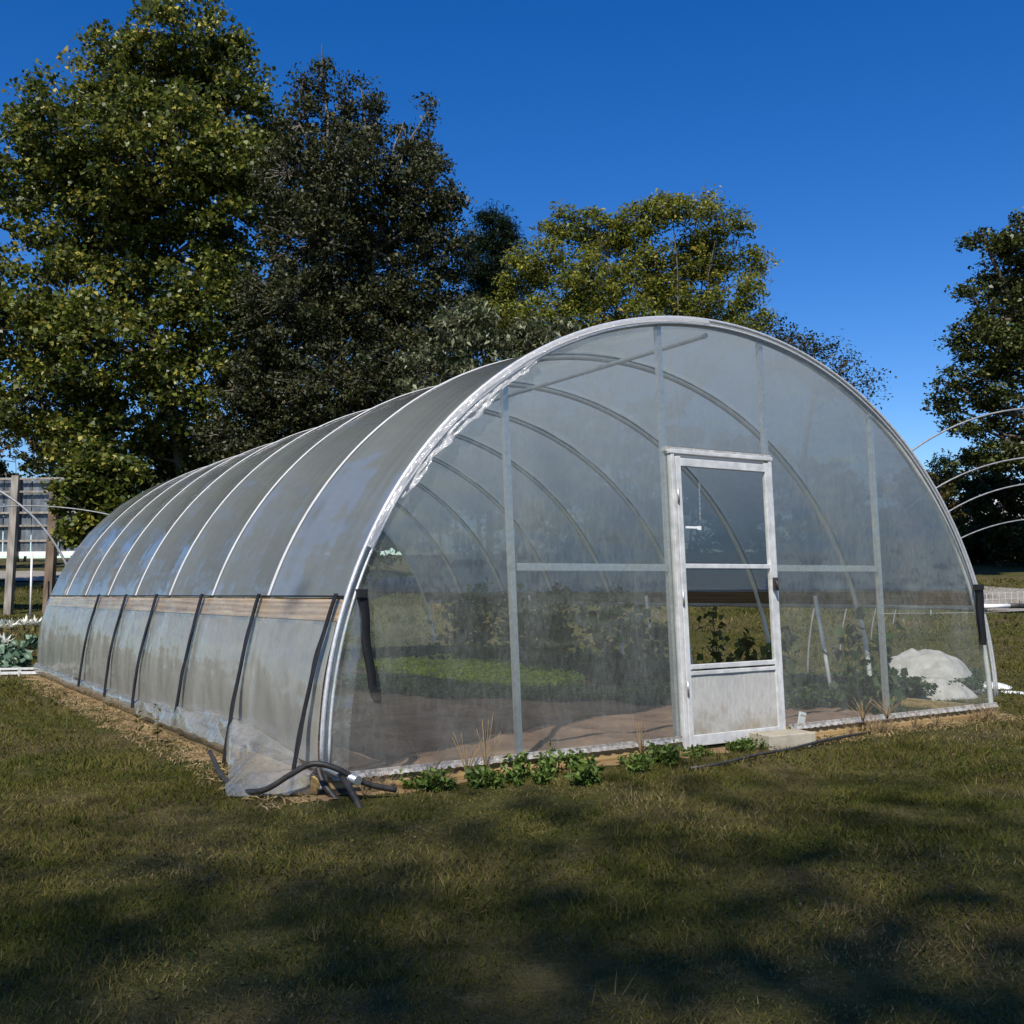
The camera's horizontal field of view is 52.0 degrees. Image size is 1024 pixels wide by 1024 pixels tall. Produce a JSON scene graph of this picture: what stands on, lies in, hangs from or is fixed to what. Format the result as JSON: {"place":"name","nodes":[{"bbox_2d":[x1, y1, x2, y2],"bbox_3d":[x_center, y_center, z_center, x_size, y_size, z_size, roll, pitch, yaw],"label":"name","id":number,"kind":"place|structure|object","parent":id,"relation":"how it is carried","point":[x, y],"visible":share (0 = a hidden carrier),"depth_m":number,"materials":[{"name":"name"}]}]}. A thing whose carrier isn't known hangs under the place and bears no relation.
{"place":"outdoors","nodes":[
{"label":"outdoors","id":0,"kind":"place"},
{"bbox_2d":[0,555,1023,1023],"bbox_3d":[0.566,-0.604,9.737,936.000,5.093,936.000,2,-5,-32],"label":"ground","id":1,"kind":"structure","parent":0,"point":[986,571],"depth_m":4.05,"materials":[{"name":"green plant"}]},
{"bbox_2d":[3,619,20,638],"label":"white flower","id":2,"kind":"object","parent":1,"relation":"on","point":[11,623],"visible":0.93,"depth_m":18.52,"materials":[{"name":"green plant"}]},
{"bbox_2d":[0,648,26,670],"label":"kale plant","id":3,"kind":"object","parent":1,"relation":"on","point":[11,650],"visible":0.48,"depth_m":16.02,"materials":[{"name":"green plant"}]},
{"bbox_2d":[0,456,31,531],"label":"bush","id":4,"kind":"object","parent":1,"relation":"on","point":[3,466],"visible":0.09,"depth_m":50.79,"materials":[{"name":"green plant"}]},
{"bbox_2d":[0,646,32,670],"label":"kale plant","id":5,"kind":"object","parent":1,"relation":"on","point":[9,657],"visible":0.94,"depth_m":15.86,"materials":[{"name":"green plant"}]},
{"bbox_2d":[0,667,41,675],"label":"bed edging","id":6,"kind":"object","parent":1,"relation":"on","point":[19,671],"visible":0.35,"depth_m":15.10,"materials":[{"name":"metal"}]},
{"bbox_2d":[20,634,37,653],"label":"kale plant","id":7,"kind":"object","parent":1,"relation":"on","point":[30,640],"visible":0.62,"depth_m":17.65,"materials":[{"name":"green plant"}]},
{"bbox_2d":[0,405,60,561],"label":"bush","id":8,"kind":"object","parent":1,"relation":"on","point":[8,474],"visible":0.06,"depth_m":59.77,"materials":[{"name":"green plant"}]},
{"bbox_2d":[29,552,32,617],"bbox_3d":[-11.469,1.737,25.009,0.050,1.561,0.043,2,-5,-32],"label":"thin post","id":9,"kind":"object","parent":1,"relation":"on","point":[31,575],"visible":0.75,"depth_m":24.99,"materials":[{"name":"white plastic"}]},
{"bbox_2d":[0,475,77,614],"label":"signboard","id":10,"kind":"object","parent":1,"relation":"on","point":[17,526],"visible":0.56,"depth_m":25.91,"materials":[{"name":"grey wood"}]},
{"bbox_2d":[0,490,80,607],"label":"bare hoop","id":11,"kind":"object","parent":1,"relation":"on","point":[37,521],"visible":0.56,"depth_m":19.58,"materials":[{"name":"silver metal"}]},
{"bbox_2d":[6,408,112,556],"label":"bush","id":12,"kind":"object","parent":1,"relation":"on","point":[26,466],"visible":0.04,"depth_m":54.90,"materials":[{"name":"green plant"}]},
{"bbox_2d":[39,433,155,608],"bbox_3d":[-9.293,0.437,23.496,2.315,4.402,2.194,2,-5,-32],"label":"young maple","id":13,"kind":"object","parent":1,"relation":"on","point":[109,479],"visible":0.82,"depth_m":23.16,"materials":[{"name":"green plant"}]},
{"bbox_2d":[0,505,254,617],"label":"bare hoop","id":14,"kind":"object","parent":1,"relation":"on","point":[55,507],"visible":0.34,"depth_m":21.61,"materials":[{"name":"silver metal"}]},
{"bbox_2d":[0,0,303,476],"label":"tulip tree","id":15,"kind":"object","parent":1,"relation":"on","point":[120,201],"visible":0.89,"depth_m":29.88,"materials":[{"name":"green plant"}]},
{"bbox_2d":[148,703,162,743],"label":"wilted stalk","id":16,"kind":"object","parent":1,"relation":"on","point":[156,723],"visible":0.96,"depth_m":8.21,"materials":[{"name":"brown plant"}]},
{"bbox_2d":[116,437,207,494],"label":"bush","id":17,"kind":"object","parent":1,"relation":"on","point":[145,483],"visible":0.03,"depth_m":31.71,"materials":[{"name":"green plant"}]},
{"bbox_2d":[20,681,326,810],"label":"straw litter","id":18,"kind":"object","parent":1,"relation":"on","point":[174,749],"visible":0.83,"depth_m":7.98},
{"bbox_2d":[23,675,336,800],"bbox_3d":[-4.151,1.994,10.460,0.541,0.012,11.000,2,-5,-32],"label":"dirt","id":19,"kind":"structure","parent":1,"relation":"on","point":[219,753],"depth_m":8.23,"materials":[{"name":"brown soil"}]},
{"bbox_2d":[143,444,228,489],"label":"bush","id":20,"kind":"object","parent":1,"relation":"on","point":[163,476],"visible":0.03,"depth_m":31.00,"materials":[{"name":"green plant"}]},
{"bbox_2d":[208,750,396,794],"bbox_3d":[-1.589,1.563,6.510,2.038,0.222,0.583,-4,-6,43],"label":"hose","id":21,"kind":"object","parent":1,"relation":"on","point":[299,769],"visible":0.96,"depth_m":5.95,"materials":[{"name":"black rubber"}]},
{"bbox_2d":[315,767,340,799],"bbox_3d":[-1.052,1.581,6.033,0.222,0.219,0.057,-3,-5,33],"label":"short hose","id":22,"kind":"object","parent":1,"relation":"on","point":[328,789],"visible":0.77,"depth_m":6.03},
{"bbox_2d":[189,44,497,601],"bbox_3d":[-4.514,-5.119,29.053,9.141,15.472,5.268,-1,-4,9],"label":"maple tree","id":23,"kind":"object","parent":1,"relation":"on","point":[317,314],"visible":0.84,"depth_m":28.37,"materials":[{"name":"green plant"}]},
{"bbox_2d":[317,784,395,794],"bbox_3d":[-0.916,1.641,6.200,0.472,0.042,0.050,2,-5,-25],"label":"loose batten","id":24,"kind":"object","parent":1,"relation":"on","point":[337,791],"visible":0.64,"depth_m":6.13,"materials":[{"name":"brown wood"}]},
{"bbox_2d":[365,531,401,592],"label":"bush","id":25,"kind":"object","parent":1,"relation":"on","point":[384,543],"visible":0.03,"depth_m":32.40,"materials":[{"name":"green plant"}]},
{"bbox_2d":[390,769,423,788],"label":"green weed","id":26,"kind":"object","parent":1,"relation":"on","point":[407,782],"visible":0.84,"depth_m":6.25,"materials":[{"name":"green plant"}]},
{"bbox_2d":[421,767,446,790],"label":"green weed","id":27,"kind":"object","parent":1,"relation":"on","point":[431,781],"visible":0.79,"depth_m":6.17,"materials":[{"name":"green plant"}]},
{"bbox_2d":[417,766,451,792],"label":"green weed","id":28,"kind":"object","parent":1,"relation":"on","point":[442,773],"visible":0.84,"depth_m":6.17,"materials":[{"name":"green plant"}]},
{"bbox_2d":[444,778,459,791],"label":"green weed","id":29,"kind":"object","parent":1,"relation":"on","point":[451,784],"visible":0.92,"depth_m":6.22,"materials":[{"name":"green plant"}]},
{"bbox_2d":[423,587,496,659],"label":"trellised vine","id":30,"kind":"object","parent":1,"relation":"on","point":[454,639],"visible":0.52,"depth_m":16.23,"materials":[{"name":"green plant"}]},
{"bbox_2d":[57,657,880,775],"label":"soil","id":31,"kind":"structure","parent":1,"relation":"on","point":[374,730],"depth_m":8.97,"materials":[{"name":"brown soil"}]},
{"bbox_2d":[358,653,586,688],"bbox_3d":[-0.546,2.159,14.415,2.348,0.169,5.322,2,-5,-32],"label":"lettuce bed","id":32,"kind":"object","parent":31,"relation":"on","point":[474,670],"visible":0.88,"depth_m":13.62,"materials":[{"name":"green plant"}]},
{"bbox_2d":[339,672,606,701],"bbox_3d":[-0.727,1.998,12.012,4.212,0.137,1.622,-4,-5,38],"label":"seedling bed","id":33,"kind":"object","parent":31,"relation":"on","point":[409,684],"visible":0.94,"depth_m":11.44,"materials":[{"name":"green plant"}]},
{"bbox_2d":[598,678,670,705],"bbox_3d":[1.336,1.899,11.120,0.898,0.163,1.801,-1,-4,8],"label":"bean row","id":34,"kind":"object","parent":31,"relation":"on","point":[642,691],"visible":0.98,"depth_m":10.72,"materials":[{"name":"green plant"}]},
{"bbox_2d":[441,577,508,660],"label":"trellised vine","id":35,"kind":"object","parent":1,"relation":"on","point":[475,594],"visible":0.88,"depth_m":15.57,"materials":[{"name":"green plant"}]},
{"bbox_2d":[464,763,492,786],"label":"green weed","id":36,"kind":"object","parent":1,"relation":"on","point":[472,772],"visible":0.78,"depth_m":6.30,"materials":[{"name":"green plant"}]},
{"bbox_2d":[467,767,492,788],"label":"green weed","id":37,"kind":"object","parent":1,"relation":"on","point":[475,784],"visible":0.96,"depth_m":6.27,"materials":[{"name":"green plant"}]},
{"bbox_2d":[475,763,496,784],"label":"green weed","id":38,"kind":"object","parent":1,"relation":"on","point":[488,770],"visible":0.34,"depth_m":6.35,"materials":[{"name":"green plant"}]},
{"bbox_2d":[391,294,589,612],"bbox_3d":[-0.090,-1.268,24.603,6.122,7.586,2.991,-1,-4,12],"label":"pale shrub","id":39,"kind":"object","parent":1,"relation":"on","point":[506,346],"visible":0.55,"depth_m":24.52,"materials":[{"name":"green plant"}]},
{"bbox_2d":[458,199,528,359],"bbox_3d":[-0.647,-4.090,35.692,3.197,13.382,3.282,2,-5,-32],"label":"pine tree","id":40,"kind":"object","parent":1,"relation":"on","point":[494,245],"visible":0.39,"depth_m":35.61,"materials":[{"name":"green plant"}]},
{"bbox_2d":[480,774,508,788],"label":"green weed","id":41,"kind":"object","parent":1,"relation":"on","point":[497,782],"visible":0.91,"depth_m":6.27,"materials":[{"name":"green plant"}]},
{"bbox_2d":[498,756,524,784],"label":"green weed","id":42,"kind":"object","parent":1,"relation":"on","point":[513,774],"visible":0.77,"depth_m":6.42,"materials":[{"name":"green plant"}]},
{"bbox_2d":[0,683,1023,997],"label":"clover","id":43,"kind":"object","parent":1,"relation":"on","point":[572,823],"visible":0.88,"depth_m":4.32,"materials":[{"name":"green plant"}]},
{"bbox_2d":[475,583,553,662],"bbox_3d":[0.046,1.743,15.157,1.185,1.427,1.141,0,-4,-3],"label":"trellised vine","id":44,"kind":"object","parent":1,"relation":"on","point":[506,630],"visible":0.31,"depth_m":15.14,"materials":[{"name":"green plant"}]},
{"bbox_2d":[502,750,532,776],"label":"green weed","id":45,"kind":"object","parent":1,"relation":"on","point":[522,759],"visible":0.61,"depth_m":6.63,"materials":[{"name":"green plant"}]},
{"bbox_2d":[372,644,670,684],"bbox_3d":[0.519,2.220,15.620,2.454,0.228,8.119,2,-5,-32],"label":"herb bed","id":46,"kind":"object","parent":1,"relation":"on","point":[417,651],"visible":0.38,"depth_m":14.08,"materials":[{"name":"green plant"}]},
{"bbox_2d":[32,316,1023,794],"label":"greenhouse","id":47,"kind":"object","parent":1,"relation":"on","point":[676,464],"visible":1,"depth_m":9.62,"materials":[{"name":"clear plastic"}]},
{"bbox_2d":[338,773,362,807],"bbox_3d":[-0.904,1.576,5.863,0.056,0.229,0.358,2,-5,-32],"label":"drain hose","id":48,"kind":"object","parent":47,"relation":"attached to","point":[348,786],"visible":0.71,"depth_m":5.83,"materials":[{"name":"black rubber"}]},
{"bbox_2d":[674,456,782,748],"bbox_3d":[1.650,0.662,7.867,1.037,2.121,0.085,2,-5,-32],"label":"door","id":49,"kind":"structure","parent":47,"relation":"in","point":[723,704],"depth_m":7.83,"materials":[{"name":"metal"}]},
{"bbox_2d":[496,591,574,666],"bbox_3d":[0.317,1.737,14.517,1.070,1.284,1.120,1,-5,-25],"label":"trellised vine","id":50,"kind":"object","parent":1,"relation":"on","point":[528,643],"visible":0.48,"depth_m":14.46,"materials":[{"name":"green plant"}]},
{"bbox_2d":[530,769,556,785],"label":"green weed","id":51,"kind":"object","parent":1,"relation":"on","point":[536,778],"visible":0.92,"depth_m":6.36,"materials":[{"name":"green plant"}]},
{"bbox_2d":[532,759,559,776],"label":"green weed","id":52,"kind":"object","parent":1,"relation":"on","point":[548,764],"visible":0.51,"depth_m":6.60,"materials":[{"name":"green plant"}]},
{"bbox_2d":[533,742,561,771],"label":"green weed","id":53,"kind":"object","parent":1,"relation":"on","point":[549,758],"visible":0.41,"depth_m":6.75,"materials":[{"name":"green plant"}]},
{"bbox_2d":[508,581,596,671],"bbox_3d":[0.705,1.572,13.819,1.123,1.318,1.304,2,-5,-32],"label":"trellised vine","id":54,"kind":"object","parent":1,"relation":"on","point":[559,618],"visible":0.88,"depth_m":13.85,"materials":[{"name":"green plant"}]},
{"bbox_2d":[560,748,594,770],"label":"green weed","id":55,"kind":"object","parent":1,"relation":"on","point":[567,759],"visible":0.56,"depth_m":6.81,"materials":[{"name":"green plant"}]},
{"bbox_2d":[564,754,600,786],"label":"green weed","id":56,"kind":"object","parent":1,"relation":"on","point":[582,772],"visible":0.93,"depth_m":6.30,"materials":[{"name":"green plant"}]},
{"bbox_2d":[564,753,604,783],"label":"green weed","id":57,"kind":"object","parent":1,"relation":"on","point":[599,771],"visible":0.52,"depth_m":6.36,"materials":[{"name":"green plant"}]},
{"bbox_2d":[555,579,645,682],"bbox_3d":[1.093,1.592,13.384,1.399,1.464,1.074,2,-5,-32],"label":"trellised vine","id":58,"kind":"object","parent":1,"relation":"on","point":[606,598],"visible":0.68,"depth_m":13.36,"materials":[{"name":"green plant"}]},
{"bbox_2d":[473,179,782,340],"bbox_3d":[2.936,-3.063,26.588,8.142,11.197,3.468,0,-4,-7],"label":"locust tree","id":59,"kind":"object","parent":1,"relation":"on","point":[587,284],"visible":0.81,"depth_m":26.71,"materials":[{"name":"green plant"}]},
{"bbox_2d":[586,600,669,684],"bbox_3d":[1.483,1.684,12.760,1.079,1.228,1.496,2,-5,-32],"label":"trellised vine","id":60,"kind":"object","parent":1,"relation":"on","point":[638,635],"visible":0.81,"depth_m":12.75,"materials":[{"name":"green plant"}]},
{"bbox_2d":[622,752,655,773],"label":"green weed","id":61,"kind":"object","parent":1,"relation":"on","point":[631,766],"visible":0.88,"depth_m":6.71,"materials":[{"name":"green plant"}]},
{"bbox_2d":[629,749,651,770],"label":"green weed","id":62,"kind":"object","parent":1,"relation":"on","point":[639,758],"visible":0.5,"depth_m":6.86,"materials":[{"name":"green plant"}]},
{"bbox_2d":[286,713,1018,803],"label":"dirt","id":63,"kind":"structure","parent":1,"relation":"on","point":[460,780],"depth_m":6.90,"materials":[{"name":"brown soil"}]},
{"bbox_2d":[412,745,449,773],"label":"dry weed","id":64,"kind":"object","parent":63,"relation":"on","point":[440,760],"visible":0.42,"depth_m":6.38,"materials":[{"name":"plant"}]},
{"bbox_2d":[452,732,482,779],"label":"dry weed","id":65,"kind":"object","parent":63,"relation":"on","point":[475,754],"visible":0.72,"depth_m":6.55,"materials":[{"name":"plant"}]},
{"bbox_2d":[477,713,501,766],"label":"dry weed","id":66,"kind":"object","parent":63,"relation":"on","point":[485,755],"visible":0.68,"depth_m":6.60,"materials":[{"name":"plant"}]},
{"bbox_2d":[632,714,653,752],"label":"dry weed","id":67,"kind":"object","parent":63,"relation":"on","point":[639,738],"visible":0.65,"depth_m":7.29,"materials":[{"name":"plant"}]},
{"bbox_2d":[640,620,669,679],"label":"trellised vine","id":68,"kind":"object","parent":1,"relation":"on","point":[658,631],"visible":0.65,"depth_m":12.09,"materials":[{"name":"green plant"}]},
{"bbox_2d":[645,740,668,764],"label":"green weed","id":69,"kind":"object","parent":1,"relation":"on","point":[655,753],"visible":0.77,"depth_m":7.08,"materials":[{"name":"green plant"}]},
{"bbox_2d":[657,745,679,766],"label":"green weed","id":70,"kind":"object","parent":1,"relation":"on","point":[665,751],"visible":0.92,"depth_m":6.98,"materials":[{"name":"green plant"}]},
{"bbox_2d":[686,744,707,757],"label":"green weed","id":71,"kind":"object","parent":1,"relation":"on","point":[700,749],"visible":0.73,"depth_m":7.38,"materials":[{"name":"green plant"}]},
{"bbox_2d":[694,606,740,670],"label":"trellised vine","id":72,"kind":"object","parent":1,"relation":"on","point":[716,655],"visible":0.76,"depth_m":11.68,"materials":[{"name":"green plant"}]},
{"bbox_2d":[725,740,745,752],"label":"green weed","id":73,"kind":"object","parent":1,"relation":"on","point":[734,746],"visible":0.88,"depth_m":7.57,"materials":[{"name":"green plant"}]},
{"bbox_2d":[735,737,753,751],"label":"green weed","id":74,"kind":"object","parent":1,"relation":"on","point":[742,748],"visible":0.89,"depth_m":7.54,"materials":[{"name":"green plant"}]},
{"bbox_2d":[729,628,770,666],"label":"trellised vine","id":75,"kind":"object","parent":1,"relation":"on","point":[744,645],"visible":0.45,"depth_m":11.11,"materials":[{"name":"green plant"}]},
{"bbox_2d":[741,734,764,750],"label":"green weed","id":76,"kind":"object","parent":1,"relation":"on","point":[753,745],"visible":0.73,"depth_m":7.63,"materials":[{"name":"green plant"}]},
{"bbox_2d":[689,731,870,769],"bbox_3d":[2.022,1.705,7.561,2.333,0.032,0.073,3,-6,-43],"label":"irrigation pipe","id":77,"kind":"object","parent":1,"relation":"on","point":[778,750],"visible":0.97,"depth_m":7.39,"materials":[{"name":"black plastic"}]},
{"bbox_2d":[759,625,803,691],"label":"trellised vine","id":78,"kind":"object","parent":1,"relation":"on","point":[789,672],"visible":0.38,"depth_m":10.55,"materials":[{"name":"green plant"}]},
{"bbox_2d":[750,729,815,749],"bbox_3d":[2.025,1.702,7.844,0.430,0.110,0.240,1,-5,-24],"label":"step block","id":79,"kind":"object","parent":1,"relation":"on","point":[788,738],"depth_m":7.75,"materials":[{"name":"concrete"}]},
{"bbox_2d":[759,313,896,409],"bbox_3d":[9.114,-1.747,30.732,4.383,8.440,2.349,0,-4,-12],"label":"sparse tree","id":80,"kind":"object","parent":1,"relation":"on","point":[814,349],"visible":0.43,"depth_m":30.80,"materials":[{"name":"green plant"}]},
{"bbox_2d":[820,605,880,707],"bbox_3d":[3.211,1.397,10.066,0.612,1.006,0.426,-2,-4,16],"label":"trellised vine","id":81,"kind":"object","parent":1,"relation":"on","point":[841,632],"visible":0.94,"depth_m":10.05,"materials":[{"name":"green plant"}]},
{"bbox_2d":[849,699,876,721],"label":"dry grass","id":82,"kind":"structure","parent":1,"relation":"on","point":[861,714],"depth_m":8.45,"materials":[{"name":"plant"}]},
{"bbox_2d":[851,620,911,713],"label":"trellised vine","id":83,"kind":"object","parent":1,"relation":"on","point":[893,672],"visible":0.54,"depth_m":9.65,"materials":[{"name":"green plant"}]},
{"bbox_2d":[783,667,986,709],"bbox_3d":[4.024,1.909,11.684,4.574,0.197,2.097,2,-5,-32],"label":"ground cover","id":84,"kind":"object","parent":1,"relation":"on","point":[816,689],"visible":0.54,"depth_m":10.87,"materials":[{"name":"green plant"}]},
{"bbox_2d":[869,696,904,718],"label":"dry grass","id":85,"kind":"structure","parent":1,"relation":"on","point":[885,712],"depth_m":8.61,"materials":[{"name":"plant"}]},
{"bbox_2d":[792,714,1023,746],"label":"dead grass litter","id":86,"kind":"object","parent":1,"relation":"on","point":[916,728],"visible":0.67,"depth_m":8.61,"materials":[{"name":"plant"}]},
{"bbox_2d":[807,408,1023,673],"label":"bare hoop","id":87,"kind":"object","parent":1,"relation":"on","point":[913,449],"visible":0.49,"depth_m":14.35,"materials":[{"name":"silver metal"}]},
{"bbox_2d":[839,457,1023,660],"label":"bare hoop","id":88,"kind":"object","parent":1,"relation":"on","point":[940,485],"visible":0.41,"depth_m":16.12,"materials":[{"name":"silver metal"}]},
{"bbox_2d":[925,469,943,489],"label":"bush","id":89,"kind":"object","parent":1,"relation":"on","point":[934,480],"depth_m":40.08,"materials":[{"name":"green plant"}]},
{"bbox_2d":[889,648,984,693],"bbox_3d":[4.822,1.814,12.131,1.164,0.478,1.373,-2,-4,17],"label":"row cover","id":90,"kind":"object","parent":1,"relation":"on","point":[929,663],"visible":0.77,"depth_m":11.85,"materials":[{"name":"white fabric"}]},
{"bbox_2d":[924,448,959,499],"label":"cedar tree","id":91,"kind":"object","parent":1,"relation":"on","point":[942,461],"visible":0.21,"depth_m":59.69,"materials":[{"name":"green plant"}]},
{"bbox_2d":[907,677,978,700],"bbox_3d":[4.555,1.872,11.209,0.877,0.210,0.694,2,-5,-32],"label":"row cover","id":92,"kind":"object","parent":1,"relation":"on","point":[944,689],"visible":0.81,"depth_m":10.98,"materials":[{"name":"white fabric"}]},
{"bbox_2d":[870,484,1023,643],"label":"bare hoop","id":93,"kind":"object","parent":1,"relation":"on","point":[949,511],"visible":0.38,"depth_m":18.41,"materials":[{"name":"silver metal"}]},
{"bbox_2d":[929,472,973,519],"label":"bush","id":94,"kind":"object","parent":1,"relation":"on","point":[949,502],"visible":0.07,"depth_m":51.95,"materials":[{"name":"green plant"}]},
{"bbox_2d":[884,592,1018,615],"bbox_3d":[11.277,2.097,23.474,6.078,0.664,0.028,0,-4,0],"label":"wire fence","id":95,"kind":"object","parent":1,"relation":"on","point":[968,611],"visible":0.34,"depth_m":23.46,"materials":[{"name":"silver metal"}]},
{"bbox_2d":[893,519,1023,623],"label":"bare hoop","id":96,"kind":"object","parent":1,"relation":"on","point":[967,535],"visible":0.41,"depth_m":21.58,"materials":[{"name":"silver metal"}]},
{"bbox_2d":[920,206,1023,472],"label":"oak tree","id":97,"kind":"object","parent":1,"relation":"on","point":[991,331],"visible":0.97,"depth_m":36.61,"materials":[{"name":"green plant"}]},
{"bbox_2d":[952,509,1007,562],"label":"bush","id":98,"kind":"object","parent":1,"relation":"on","point":[976,554],"visible":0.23,"depth_m":47.13,"materials":[{"name":"green plant"}]},
{"bbox_2d":[943,454,1023,567],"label":"bush","id":99,"kind":"object","parent":1,"relation":"on","point":[1000,537],"visible":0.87,"depth_m":44.38,"materials":[{"name":"green plant"}]},
{"bbox_2d":[962,465,1023,548],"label":"bush","id":100,"kind":"object","parent":1,"relation":"on","point":[1012,507],"visible":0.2,"depth_m":45.65,"materials":[{"name":"green plant"}]},
{"bbox_2d":[0,571,1023,610],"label":"road","id":101,"kind":"structure","parent":0,"point":[399,582],"depth_m":33.42,"materials":[{"name":"grey asphalt"}]},
{"bbox_2d":[0,0,1023,557],"label":"sky","id":102,"kind":"structure","parent":0,"point":[864,138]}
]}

